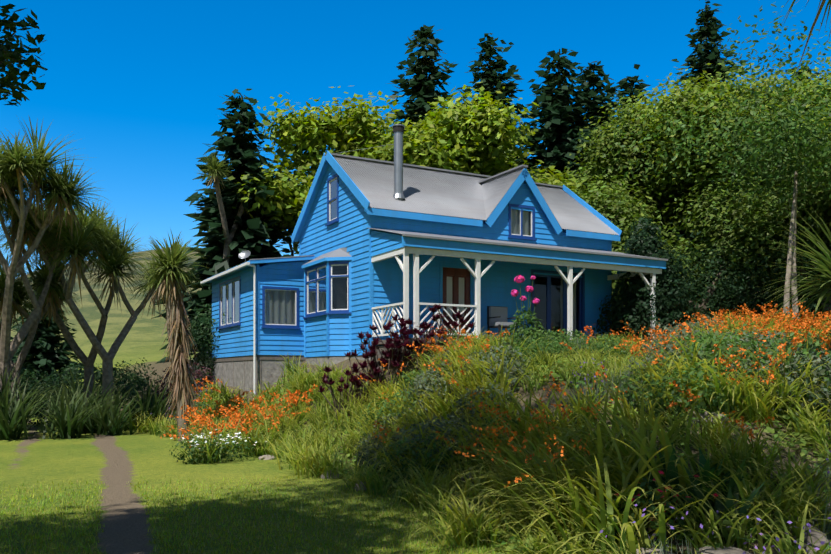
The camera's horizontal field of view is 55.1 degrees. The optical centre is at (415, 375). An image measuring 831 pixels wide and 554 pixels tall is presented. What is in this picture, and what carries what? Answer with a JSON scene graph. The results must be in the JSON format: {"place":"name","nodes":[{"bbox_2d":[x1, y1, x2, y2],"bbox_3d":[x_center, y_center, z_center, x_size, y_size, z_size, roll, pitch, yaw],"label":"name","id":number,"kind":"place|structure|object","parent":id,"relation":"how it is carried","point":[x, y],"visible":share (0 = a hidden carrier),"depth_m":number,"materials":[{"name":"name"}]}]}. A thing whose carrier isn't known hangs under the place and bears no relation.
{"place":"outdoors","nodes":[
{"label":"outdoors","id":0,"kind":"place"},
{"bbox_2d":[0,247,830,553],"bbox_3d":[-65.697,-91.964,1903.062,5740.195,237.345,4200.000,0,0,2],"label":"ground","id":1,"kind":"structure","parent":0,"point":[120,463],"depth_m":12.05,"materials":[{"name":"green plant"}]},
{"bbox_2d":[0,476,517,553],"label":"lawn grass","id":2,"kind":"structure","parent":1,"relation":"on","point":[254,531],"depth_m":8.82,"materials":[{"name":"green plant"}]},
{"bbox_2d":[0,0,830,430],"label":"tree foliage","id":3,"kind":"object","parent":1,"relation":"on","point":[666,152],"visible":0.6,"depth_m":30.96,"materials":[{"name":"green plant"}]},
{"bbox_2d":[0,0,830,439],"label":"cabbage tree foliage","id":4,"kind":"object","parent":1,"relation":"on","point":[94,232],"visible":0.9,"depth_m":21.46,"materials":[{"name":"green plant"}]},
{"bbox_2d":[0,8,830,440],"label":"tree branches","id":5,"kind":"object","parent":1,"relation":"on","point":[8,350],"visible":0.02,"depth_m":22.42,"materials":[{"name":"brown plant"}]},
{"bbox_2d":[0,4,47,105],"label":"tree leaves","id":6,"kind":"object","parent":5,"relation":"attached to","point":[12,73],"visible":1,"depth_m":6.83,"materials":[{"name":"green plant"}]},
{"bbox_2d":[200,124,667,395],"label":"cottage","id":7,"kind":"structure","parent":1,"relation":"on","point":[338,283],"depth_m":22.14,"materials":[{"name":"blue paint"}]},
{"bbox_2d":[300,153,618,236],"bbox_3d":[1.159,-5.241,24.426,8.400,2.028,5.510,0,0,-29],"label":"roof","id":8,"kind":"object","parent":7,"relation":"on","point":[436,191],"visible":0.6,"depth_m":22.75,"materials":[{"name":"grey metal"}]},
{"bbox_2d":[369,228,662,258],"bbox_3d":[2.932,-3.513,21.355,8.420,0.488,1.994,0,0,-29],"label":"porch roof","id":9,"kind":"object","parent":7,"relation":"on","point":[475,239],"visible":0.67,"depth_m":21.05,"materials":[{"name":"metal"}]},
{"bbox_2d":[120,306,830,553],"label":"tall grass","id":10,"kind":"structure","parent":1,"relation":"on","point":[575,498],"depth_m":9.24,"materials":[{"name":"green plant"}]},
{"bbox_2d":[160,275,830,553],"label":"garden flowers","id":11,"kind":"object","parent":1,"relation":"on","point":[521,279],"visible":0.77,"depth_m":15.11,"materials":[{"name":"orange plant"}]},
{"bbox_2d":[162,303,830,553],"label":"shrubs","id":12,"kind":"object","parent":1,"relation":"on","point":[705,349],"visible":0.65,"depth_m":11.98,"materials":[{"name":"green plant"}]},
{"bbox_2d":[191,369,830,553],"bbox_3d":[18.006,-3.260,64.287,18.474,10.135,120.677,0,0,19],"label":"garden rocks","id":13,"kind":"object","parent":1,"relation":"on","point":[816,535],"visible":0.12,"depth_m":6.55,"materials":[{"name":"grey stone"}]},
{"bbox_2d":[0,0,830,276],"label":"sky","id":14,"kind":"structure","parent":0,"point":[143,84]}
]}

